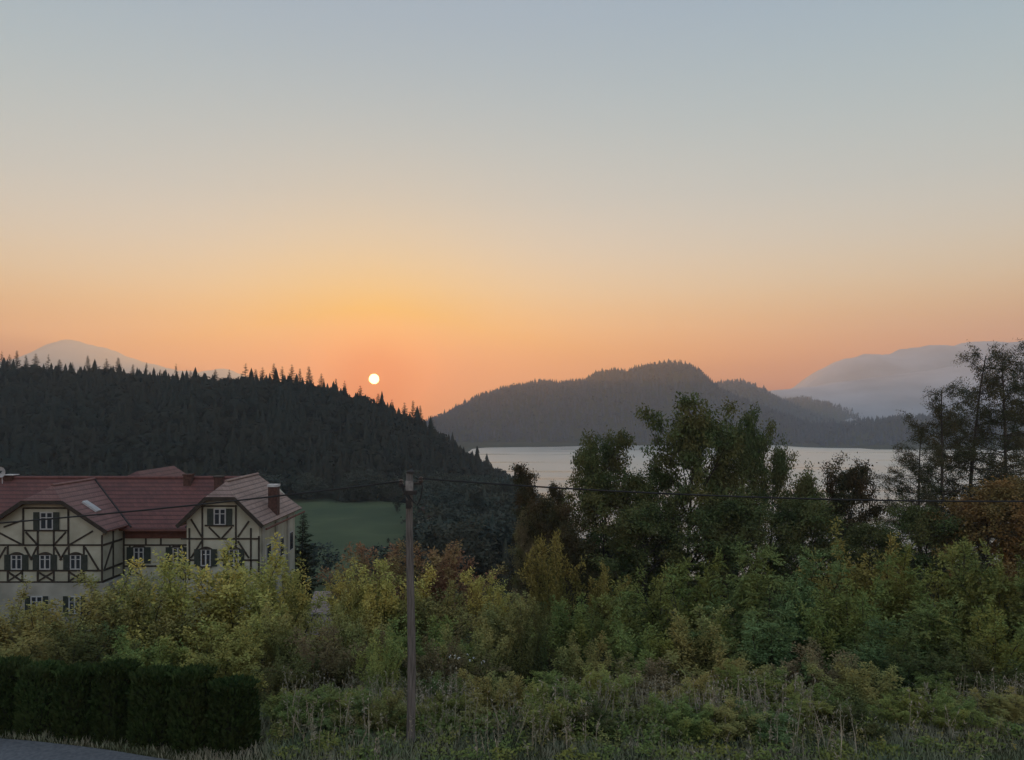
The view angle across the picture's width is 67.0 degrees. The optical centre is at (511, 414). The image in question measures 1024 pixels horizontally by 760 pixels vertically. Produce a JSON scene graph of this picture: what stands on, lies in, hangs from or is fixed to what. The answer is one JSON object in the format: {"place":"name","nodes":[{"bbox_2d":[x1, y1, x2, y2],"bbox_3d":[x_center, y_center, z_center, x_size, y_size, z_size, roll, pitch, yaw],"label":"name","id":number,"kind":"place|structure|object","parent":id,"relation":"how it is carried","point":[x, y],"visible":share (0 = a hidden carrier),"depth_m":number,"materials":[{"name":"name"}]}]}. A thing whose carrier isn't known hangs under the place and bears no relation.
{"place":"outdoors","nodes":[
{"label":"outdoors","id":0,"kind":"place"},
{"bbox_2d":[0,738,168,759],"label":"driveway","id":1,"kind":"structure","parent":0,"point":[12,749],"depth_m":21.70,"materials":[{"name":"asphalt"}]},
{"bbox_2d":[0,339,259,380],"bbox_3d":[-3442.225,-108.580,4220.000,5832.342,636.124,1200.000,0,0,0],"label":"mountain","id":2,"kind":"structure","parent":0,"point":[76,353],"depth_m":4207.76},
{"bbox_2d":[0,383,401,501],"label":"wooded hill","id":3,"kind":"structure","parent":0,"point":[199,466],"depth_m":331.79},
{"bbox_2d":[0,357,516,502],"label":"forest","id":4,"kind":"object","parent":3,"relation":"on","point":[188,418],"visible":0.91,"depth_m":356.47,"materials":[{"name":"plant"}]},
{"bbox_2d":[0,442,1023,759],"bbox_3d":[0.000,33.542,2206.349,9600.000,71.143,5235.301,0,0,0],"label":"ground","id":5,"kind":"structure","parent":0,"point":[342,524],"depth_m":141.64,"materials":[{"name":"plant"}]},
{"bbox_2d":[0,654,33,736],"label":"thuja","id":6,"kind":"object","parent":5,"relation":"on","point":[8,677],"visible":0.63,"depth_m":23.28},
{"bbox_2d":[11,657,67,738],"bbox_3d":[-14.248,8.594,23.454,1.688,2.184,1.535,0,0,14],"label":"thuja","id":7,"kind":"object","parent":5,"relation":"on","point":[33,690],"visible":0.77,"depth_m":22.98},
{"bbox_2d":[49,661,96,741],"bbox_3d":[-13.024,8.580,23.264,1.571,2.164,1.535,0,0,16],"label":"thuja","id":8,"kind":"object","parent":5,"relation":"on","point":[71,707],"visible":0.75,"depth_m":22.77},
{"bbox_2d":[5,620,143,665],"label":"bush","id":9,"kind":"object","parent":5,"relation":"on","point":[56,651],"visible":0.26,"depth_m":32.25,"materials":[{"name":"green plant"}]},
{"bbox_2d":[0,588,155,663],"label":"bush","id":10,"kind":"object","parent":5,"relation":"on","point":[38,610],"visible":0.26,"depth_m":36.56,"materials":[{"name":"green plant"}]},
{"bbox_2d":[87,657,143,745],"bbox_3d":[-11.783,8.483,22.978,1.525,2.350,1.604,0,0,4],"label":"thuja","id":11,"kind":"object","parent":5,"relation":"on","point":[110,681],"visible":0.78,"depth_m":22.55,"materials":[{"name":"plant"}]},
{"bbox_2d":[45,569,214,665],"bbox_3d":[-18.633,10.370,38.157,7.674,5.782,4.067,0,0,-16],"label":"bush","id":12,"kind":"object","parent":5,"relation":"on","point":[110,618],"visible":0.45,"depth_m":37.44,"materials":[{"name":"green plant"}]},
{"bbox_2d":[102,625,193,667],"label":"bush","id":13,"kind":"object","parent":5,"relation":"on","point":[158,656],"visible":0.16,"depth_m":31.84,"materials":[{"name":"green plant"}]},
{"bbox_2d":[0,466,304,632],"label":"timbered house","id":14,"kind":"structure","parent":5,"relation":"on","point":[52,556],"depth_m":54.20,"materials":[{"name":"beige paint"}]},
{"bbox_2d":[125,663,179,748],"bbox_3d":[-10.518,8.554,22.794,1.753,2.262,1.535,0,0,0],"label":"thuja","id":15,"kind":"object","parent":5,"relation":"on","point":[148,692],"visible":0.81,"depth_m":22.32,"materials":[{"name":"plant"}]},
{"bbox_2d":[95,546,254,667],"bbox_3d":[-17.673,10.008,40.419,7.788,7.007,6.590,0,0,-43],"label":"bush","id":16,"kind":"object","parent":5,"relation":"on","point":[175,606],"visible":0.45,"depth_m":39.56,"materials":[{"name":"green plant"}]},
{"bbox_2d":[165,662,217,753],"bbox_3d":[-9.294,8.524,22.600,1.494,2.378,1.535,0,0,18],"label":"thuja","id":17,"kind":"object","parent":5,"relation":"on","point":[187,717],"visible":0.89,"depth_m":22.12,"materials":[{"name":"plant"}]},
{"bbox_2d":[156,612,276,690],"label":"bush","id":18,"kind":"object","parent":5,"relation":"on","point":[232,659],"visible":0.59,"depth_m":32.80,"materials":[{"name":"green plant"}]},
{"bbox_2d":[204,673,262,757],"bbox_3d":[-8.058,8.650,22.314,1.630,2.096,1.603,0,0,9],"label":"thuja","id":19,"kind":"object","parent":5,"relation":"on","point":[233,721],"visible":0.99,"depth_m":21.95,"materials":[{"name":"plant"}]},
{"bbox_2d":[181,531,301,663],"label":"bush","id":20,"kind":"object","parent":5,"relation":"on","point":[229,602],"visible":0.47,"depth_m":40.38,"materials":[{"name":"green plant"}]},
{"bbox_2d":[250,655,322,707],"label":"bush","id":21,"kind":"object","parent":5,"relation":"on","point":[277,679],"visible":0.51,"depth_m":27.25,"materials":[{"name":"green plant"}]},
{"bbox_2d":[242,601,331,681],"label":"bush","id":22,"kind":"object","parent":5,"relation":"on","point":[275,641],"visible":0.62,"depth_m":35.60,"materials":[{"name":"green plant"}]},
{"bbox_2d":[242,551,335,670],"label":"bush","id":23,"kind":"object","parent":5,"relation":"on","point":[296,598],"visible":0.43,"depth_m":39.55,"materials":[{"name":"green plant"}]},
{"bbox_2d":[262,624,385,694],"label":"bush","id":24,"kind":"object","parent":5,"relation":"on","point":[337,672],"visible":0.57,"depth_m":29.59,"materials":[{"name":"green plant"}]},
{"bbox_2d":[304,588,389,678],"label":"bush","id":25,"kind":"object","parent":5,"relation":"on","point":[349,632],"visible":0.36,"depth_m":36.60,"materials":[{"name":"green plant"}]},
{"bbox_2d":[322,566,382,648],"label":"bush","id":26,"kind":"object","parent":5,"relation":"on","point":[355,609],"visible":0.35,"depth_m":43.58,"materials":[{"name":"green plant"}]},
{"bbox_2d":[312,541,405,612],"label":"broadleaf tree","id":27,"kind":"object","parent":5,"relation":"on","point":[396,565],"visible":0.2,"depth_m":57.82,"materials":[{"name":"green plant"}]},
{"bbox_2d":[350,624,407,702],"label":"bush","id":28,"kind":"object","parent":5,"relation":"on","point":[385,664],"visible":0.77,"depth_m":28.07,"materials":[{"name":"green plant"}]},
{"bbox_2d":[327,688,434,734],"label":"bush","id":29,"kind":"object","parent":5,"relation":"on","point":[394,702],"visible":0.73,"depth_m":23.36,"materials":[{"name":"green plant"}]},
{"bbox_2d":[326,557,438,653],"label":"bush","id":30,"kind":"object","parent":5,"relation":"on","point":[385,589],"visible":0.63,"depth_m":43.20,"materials":[{"name":"green plant"}]},
{"bbox_2d":[398,470,422,744],"bbox_3d":[-2.967,5.926,22.670,0.730,8.625,0.380,0,0,0],"label":"utility pole","id":31,"kind":"object","parent":5,"relation":"on","point":[409,492],"visible":0.97,"depth_m":22.60,"materials":[{"name":"wood"}]},
{"bbox_2d":[365,610,482,690],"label":"bush","id":32,"kind":"object","parent":5,"relation":"on","point":[437,638],"visible":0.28,"depth_m":35.89,"materials":[{"name":"green plant"}]},
{"bbox_2d":[383,573,478,653],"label":"bush","id":33,"kind":"object","parent":5,"relation":"on","point":[452,613],"visible":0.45,"depth_m":42.42,"materials":[{"name":"green plant"}]},
{"bbox_2d":[389,538,506,622],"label":"bushy tree","id":34,"kind":"object","parent":5,"relation":"on","point":[446,569],"visible":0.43,"depth_m":57.31,"materials":[{"name":"green plant"}]},
{"bbox_2d":[391,625,512,695],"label":"bush","id":35,"kind":"object","parent":5,"relation":"on","point":[425,661],"visible":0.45,"depth_m":30.92,"materials":[{"name":"green plant"}]},
{"bbox_2d":[255,468,652,599],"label":"valley wood","id":36,"kind":"object","parent":5,"relation":"on","point":[485,537],"visible":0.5,"depth_m":180.39,"materials":[{"name":"green plant"}]},
{"bbox_2d":[436,612,533,694],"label":"bush","id":37,"kind":"object","parent":5,"relation":"on","point":[484,647],"visible":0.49,"depth_m":32.74,"materials":[{"name":"green plant"}]},
{"bbox_2d":[458,566,529,638],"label":"sapling","id":38,"kind":"object","parent":5,"relation":"on","point":[477,595],"visible":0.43,"depth_m":45.89,"materials":[{"name":"green plant"}]},
{"bbox_2d":[457,668,532,714],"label":"bush","id":39,"kind":"object","parent":5,"relation":"on","point":[493,687],"visible":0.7,"depth_m":25.45,"materials":[{"name":"green plant"}]},
{"bbox_2d":[473,590,570,659],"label":"bush","id":40,"kind":"object","parent":5,"relation":"on","point":[492,620],"visible":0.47,"depth_m":41.77,"materials":[{"name":"green plant"}]},
{"bbox_2d":[501,462,550,599],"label":"slender tree","id":41,"kind":"object","parent":5,"relation":"on","point":[523,477],"visible":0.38,"depth_m":75.17,"materials":[{"name":"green plant"}]},
{"bbox_2d":[499,600,553,688],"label":"bush","id":42,"kind":"object","parent":5,"relation":"on","point":[535,654],"visible":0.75,"depth_m":31.71,"materials":[{"name":"green plant"}]},
{"bbox_2d":[497,493,590,607],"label":"broadleaf tree","id":43,"kind":"object","parent":5,"relation":"on","point":[557,514],"visible":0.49,"depth_m":68.68,"materials":[{"name":"green plant"}]},
{"bbox_2d":[514,527,586,638],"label":"sapling","id":44,"kind":"object","parent":5,"relation":"on","point":[555,572],"visible":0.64,"depth_m":46.26,"materials":[{"name":"green plant"}]},
{"bbox_2d":[520,681,585,739],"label":"bush","id":45,"kind":"object","parent":5,"relation":"on","point":[557,720],"visible":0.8,"depth_m":23.35,"materials":[{"name":"green plant"}]},
{"bbox_2d":[525,523,606,618],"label":"broadleaf tree","id":46,"kind":"object","parent":5,"relation":"on","point":[571,542],"visible":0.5,"depth_m":65.32,"materials":[{"name":"green plant"}]},
{"bbox_2d":[530,592,615,664],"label":"bush","id":47,"kind":"object","parent":5,"relation":"on","point":[582,630],"visible":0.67,"depth_m":39.87,"materials":[{"name":"green plant"}]},
{"bbox_2d":[550,629,613,698],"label":"bush","id":48,"kind":"object","parent":5,"relation":"on","point":[574,663],"visible":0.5,"depth_m":30.99,"materials":[{"name":"green plant"}]},
{"bbox_2d":[561,466,639,616],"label":"broadleaf tree","id":49,"kind":"object","parent":5,"relation":"on","point":[592,498],"visible":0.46,"depth_m":70.52,"materials":[{"name":"green plant"}]},
{"bbox_2d":[557,663,644,709],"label":"bush","id":50,"kind":"object","parent":5,"relation":"on","point":[594,679],"visible":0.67,"depth_m":26.17,"materials":[{"name":"green plant"}]},
{"bbox_2d":[559,425,650,610],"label":"broadleaf tree","id":51,"kind":"object","parent":5,"relation":"on","point":[590,458],"visible":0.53,"depth_m":72.34,"materials":[{"name":"green plant"}]},
{"bbox_2d":[602,606,678,690],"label":"bush","id":52,"kind":"object","parent":5,"relation":"on","point":[648,647],"visible":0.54,"depth_m":32.60,"materials":[{"name":"green plant"}]},
{"bbox_2d":[260,684,1023,759],"bbox_3d":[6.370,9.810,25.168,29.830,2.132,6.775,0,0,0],"label":"tall weeds","id":53,"kind":"object","parent":5,"relation":"on","point":[616,744],"visible":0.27,"depth_m":23.17,"materials":[{"name":"green plant"}]},
{"bbox_2d":[582,496,706,615],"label":"broadleaf tree","id":54,"kind":"object","parent":5,"relation":"on","point":[642,521],"visible":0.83,"depth_m":63.94,"materials":[{"name":"green plant"}]},
{"bbox_2d":[593,563,700,661],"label":"bush","id":55,"kind":"object","parent":5,"relation":"on","point":[638,622],"visible":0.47,"depth_m":39.57,"materials":[{"name":"green plant"}]},
{"bbox_2d":[593,652,703,709],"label":"bush","id":56,"kind":"object","parent":5,"relation":"on","point":[650,669],"visible":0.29,"depth_m":29.07,"materials":[{"name":"green plant"}]},
{"bbox_2d":[276,662,1023,759],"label":"dry weeds","id":57,"kind":"object","parent":5,"relation":"on","point":[641,701],"visible":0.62,"depth_m":23.97,"materials":[{"name":"plant"}]},
{"bbox_2d":[600,459,704,621],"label":"broadleaf tree","id":58,"kind":"object","parent":5,"relation":"on","point":[638,483],"visible":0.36,"depth_m":68.64,"materials":[{"name":"green plant"}]},
{"bbox_2d":[636,692,721,743],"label":"bush","id":59,"kind":"object","parent":5,"relation":"on","point":[684,724],"visible":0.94,"depth_m":23.37,"materials":[{"name":"green plant"}]},
{"bbox_2d":[616,546,745,668],"bbox_3d":[9.539,9.889,37.743,6.880,7.065,6.982,0,0,-15],"label":"bush","id":60,"kind":"object","parent":5,"relation":"on","point":[699,597],"visible":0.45,"depth_m":37.93,"materials":[{"name":"green plant"}]},
{"bbox_2d":[613,391,755,607],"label":"broadleaf tree","id":61,"kind":"object","parent":5,"relation":"on","point":[690,437],"visible":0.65,"depth_m":67.84,"materials":[{"name":"green plant"}]},
{"bbox_2d":[661,603,742,684],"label":"bush","id":62,"kind":"object","parent":5,"relation":"on","point":[692,654],"visible":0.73,"depth_m":32.68,"materials":[{"name":"green plant"}]},
{"bbox_2d":[671,440,770,617],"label":"broadleaf tree","id":63,"kind":"object","parent":5,"relation":"on","point":[732,467],"visible":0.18,"depth_m":70.56,"materials":[{"name":"green plant"}]},
{"bbox_2d":[703,689,771,740],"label":"bush","id":64,"kind":"object","parent":5,"relation":"on","point":[730,716],"visible":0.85,"depth_m":23.39,"materials":[{"name":"green plant"}]},
{"bbox_2d":[698,401,779,630],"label":"broadleaf tree","id":65,"kind":"object","parent":5,"relation":"on","point":[755,444],"visible":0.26,"depth_m":73.94,"materials":[{"name":"green plant"}]},
{"bbox_2d":[664,493,822,622],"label":"broadleaf tree","id":66,"kind":"object","parent":5,"relation":"on","point":[715,521],"visible":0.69,"depth_m":62.80,"materials":[{"name":"green plant"}]},
{"bbox_2d":[709,659,787,713],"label":"bush","id":67,"kind":"object","parent":5,"relation":"on","point":[734,680],"visible":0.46,"depth_m":26.96,"materials":[{"name":"green plant"}]},
{"bbox_2d":[698,535,808,675],"bbox_3d":[11.063,9.137,35.857,4.913,7.335,3.623,0,0,7],"label":"bush","id":68,"kind":"object","parent":5,"relation":"on","point":[754,593],"visible":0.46,"depth_m":35.54,"materials":[{"name":"green plant"}]},
{"bbox_2d":[688,599,852,700],"bbox_3d":[11.042,9.827,31.837,5.794,4.437,5.880,0,0,-24],"label":"bush","id":69,"kind":"object","parent":5,"relation":"on","point":[775,652],"visible":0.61,"depth_m":31.81,"materials":[{"name":"green plant"}]},
{"bbox_2d":[743,432,817,621],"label":"broadleaf tree","id":70,"kind":"object","parent":5,"relation":"on","point":[780,467],"visible":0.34,"depth_m":75.29,"materials":[{"name":"green plant"}]},
{"bbox_2d":[732,493,857,611],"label":"broadleaf tree","id":71,"kind":"object","parent":5,"relation":"on","point":[803,520],"visible":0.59,"depth_m":61.65,"materials":[{"name":"green plant"}]},
{"bbox_2d":[766,469,848,605],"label":"broadleaf tree","id":72,"kind":"object","parent":5,"relation":"on","point":[804,487],"visible":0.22,"depth_m":70.53,"materials":[{"name":"green plant"}]},
{"bbox_2d":[763,541,858,667],"bbox_3d":[14.202,9.534,37.058,5.486,7.317,3.726,0,0,-12],"label":"bush","id":73,"kind":"object","parent":5,"relation":"on","point":[804,593],"visible":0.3,"depth_m":36.89,"materials":[{"name":"green plant"}]},
{"bbox_2d":[762,637,877,701],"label":"bush","id":74,"kind":"object","parent":5,"relation":"on","point":[790,666],"visible":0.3,"depth_m":29.46,"materials":[{"name":"green plant"}]},
{"bbox_2d":[810,697,892,742],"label":"bush","id":75,"kind":"object","parent":5,"relation":"on","point":[858,716],"visible":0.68,"depth_m":23.55,"materials":[{"name":"green plant"}]},
{"bbox_2d":[813,450,897,607],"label":"broadleaf tree","id":76,"kind":"object","parent":5,"relation":"on","point":[854,481],"visible":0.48,"depth_m":71.84,"materials":[{"name":"green plant"}]},
{"bbox_2d":[794,576,917,677],"bbox_3d":[14.763,9.788,34.716,5.263,5.137,5.442,0,0,-1],"label":"bush","id":77,"kind":"object","parent":5,"relation":"on","point":[816,627],"visible":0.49,"depth_m":33.92,"materials":[{"name":"green plant"}]},
{"bbox_2d":[795,516,931,649],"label":"bush","id":78,"kind":"object","parent":5,"relation":"on","point":[862,578],"visible":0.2,"depth_m":42.74,"materials":[{"name":"green plant"}]},
{"bbox_2d":[804,661,926,710],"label":"bush","id":79,"kind":"object","parent":5,"relation":"on","point":[863,689],"visible":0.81,"depth_m":26.79,"materials":[{"name":"green plant"}]},
{"bbox_2d":[825,518,911,598],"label":"broadleaf tree","id":80,"kind":"object","parent":5,"relation":"on","point":[862,537],"visible":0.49,"depth_m":60.53,"materials":[{"name":"green plant"}]},
{"bbox_2d":[838,615,926,686],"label":"bush","id":81,"kind":"object","parent":5,"relation":"on","point":[874,650],"visible":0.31,"depth_m":31.11,"materials":[{"name":"green plant"}]},
{"bbox_2d":[830,644,971,693],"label":"bush","id":82,"kind":"object","parent":5,"relation":"on","point":[909,680],"visible":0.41,"depth_m":28.88,"materials":[{"name":"green plant"}]},
{"bbox_2d":[845,537,982,659],"bbox_3d":[20.251,9.904,39.164,6.718,7.405,6.620,0,0,21],"label":"bush","id":83,"kind":"object","parent":5,"relation":"on","point":[891,587],"visible":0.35,"depth_m":38.89,"materials":[{"name":"green plant"}]},
{"bbox_2d":[846,427,999,600],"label":"larch tree","id":84,"kind":"object","parent":5,"relation":"on","point":[908,454],"visible":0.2,"depth_m":72.37,"materials":[{"name":"green plant"}]},
{"bbox_2d":[872,495,990,608],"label":"broadleaf tree","id":85,"kind":"object","parent":5,"relation":"on","point":[910,522],"visible":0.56,"depth_m":59.71,"materials":[{"name":"green plant"}]},
{"bbox_2d":[882,594,989,690],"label":"bush","id":86,"kind":"object","parent":5,"relation":"on","point":[925,634],"visible":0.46,"depth_m":31.84,"materials":[{"name":"green plant"}]},
{"bbox_2d":[871,380,1022,608],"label":"larch tree","id":87,"kind":"object","parent":5,"relation":"on","point":[939,453],"visible":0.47,"depth_m":67.16,"materials":[{"name":"green plant"}]},
{"bbox_2d":[899,686,996,732],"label":"bush","id":88,"kind":"object","parent":5,"relation":"on","point":[942,712],"visible":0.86,"depth_m":23.75,"materials":[{"name":"green plant"}]},
{"bbox_2d":[885,342,1023,578],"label":"larch tree","id":89,"kind":"object","parent":5,"relation":"on","point":[994,397],"visible":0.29,"depth_m":68.89,"materials":[{"name":"green plant"}]},
{"bbox_2d":[916,534,1008,659],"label":"bush","id":90,"kind":"object","parent":5,"relation":"on","point":[948,595],"visible":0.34,"depth_m":37.63,"materials":[{"name":"green plant"}]},
{"bbox_2d":[914,340,1023,613],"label":"larch tree","id":91,"kind":"object","parent":5,"relation":"on","point":[1013,412],"visible":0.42,"depth_m":68.57,"materials":[{"name":"green plant"}]},
{"bbox_2d":[915,589,1023,685],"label":"bush","id":92,"kind":"object","parent":5,"relation":"on","point":[991,633],"visible":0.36,"depth_m":30.62,"materials":[{"name":"green plant"}]},
{"bbox_2d":[922,636,1023,695],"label":"bush","id":93,"kind":"object","parent":5,"relation":"on","point":[981,665],"visible":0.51,"depth_m":28.81,"materials":[{"name":"green plant"}]},
{"bbox_2d":[926,476,1023,599],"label":"broadleaf tree","id":94,"kind":"object","parent":5,"relation":"on","point":[986,494],"visible":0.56,"depth_m":57.45,"materials":[{"name":"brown plant"}]},
{"bbox_2d":[939,537,1023,661],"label":"bush","id":95,"kind":"object","parent":5,"relation":"on","point":[1014,588],"visible":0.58,"depth_m":36.17,"materials":[{"name":"green plant"}]},
{"bbox_2d":[952,686,1023,728],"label":"bush","id":96,"kind":"object","parent":5,"relation":"on","point":[1009,708],"visible":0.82,"depth_m":24.18,"materials":[{"name":"green plant"}]},
{"bbox_2d":[976,474,1023,600],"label":"broadleaf tree","id":97,"kind":"object","parent":5,"relation":"on","point":[1019,489],"visible":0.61,"depth_m":56.82,"materials":[{"name":"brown plant"}]},
{"bbox_2d":[0,705,1023,759],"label":"grass","id":98,"kind":"structure","parent":0,"point":[398,749],"depth_m":22.26,"materials":[{"name":"plant"}]},
{"bbox_2d":[0,0,1023,420],"label":"sky","id":99,"kind":"structure","parent":0,"point":[447,202],"materials":[{"name":"orange"}]},
{"bbox_2d":[435,366,804,444],"bbox_3d":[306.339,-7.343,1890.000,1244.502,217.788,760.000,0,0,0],"label":"shore hill","id":100,"kind":"structure","parent":0,"point":[620,426],"depth_m":1640.36,"materials":[{"name":"plant"}]},
{"bbox_2d":[425,358,818,443],"bbox_3d":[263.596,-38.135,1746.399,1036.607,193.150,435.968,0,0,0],"label":"forest","id":101,"kind":"object","parent":100,"relation":"on","point":[792,422],"visible":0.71,"depth_m":1674.35,"materials":[{"name":"plant"}]},
{"bbox_2d":[468,445,1023,578],"bbox_3d":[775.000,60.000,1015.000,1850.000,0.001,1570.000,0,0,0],"label":"lake","id":102,"kind":"structure","parent":0,"point":[549,465],"depth_m":956.30,"materials":[{"name":"liquid"}]},
{"bbox_2d":[723,384,826,422],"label":"hill","id":103,"kind":"structure","parent":0,"point":[765,397],"depth_m":2169.75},
{"bbox_2d":[714,378,850,426],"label":"forest","id":104,"kind":"object","parent":103,"relation":"on","point":[793,408],"visible":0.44,"depth_m":2166.34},
{"bbox_2d":[769,358,1023,422],"bbox_3d":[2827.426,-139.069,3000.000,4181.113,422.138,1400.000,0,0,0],"label":"mountain","id":105,"kind":"structure","parent":0,"point":[879,397],"depth_m":2843.51,"materials":[{"name":"grey"}]},
{"bbox_2d":[781,416,1023,447],"bbox_3d":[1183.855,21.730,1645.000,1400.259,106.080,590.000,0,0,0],"label":"hill","id":106,"kind":"structure","parent":0,"point":[831,444],"depth_m":1465.83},
{"bbox_2d":[780,406,1023,445],"bbox_3d":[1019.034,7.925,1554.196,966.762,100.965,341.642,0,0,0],"label":"forest","id":107,"kind":"object","parent":106,"relation":"on","point":[830,427],"visible":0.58,"depth_m":1521.66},
{"bbox_2d":[791,340,1023,388],"bbox_3d":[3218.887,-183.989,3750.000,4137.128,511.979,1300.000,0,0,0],"label":"mountain","id":108,"kind":"structure","parent":0,"point":[910,360],"depth_m":3695.73,"materials":[{"name":"grey"}]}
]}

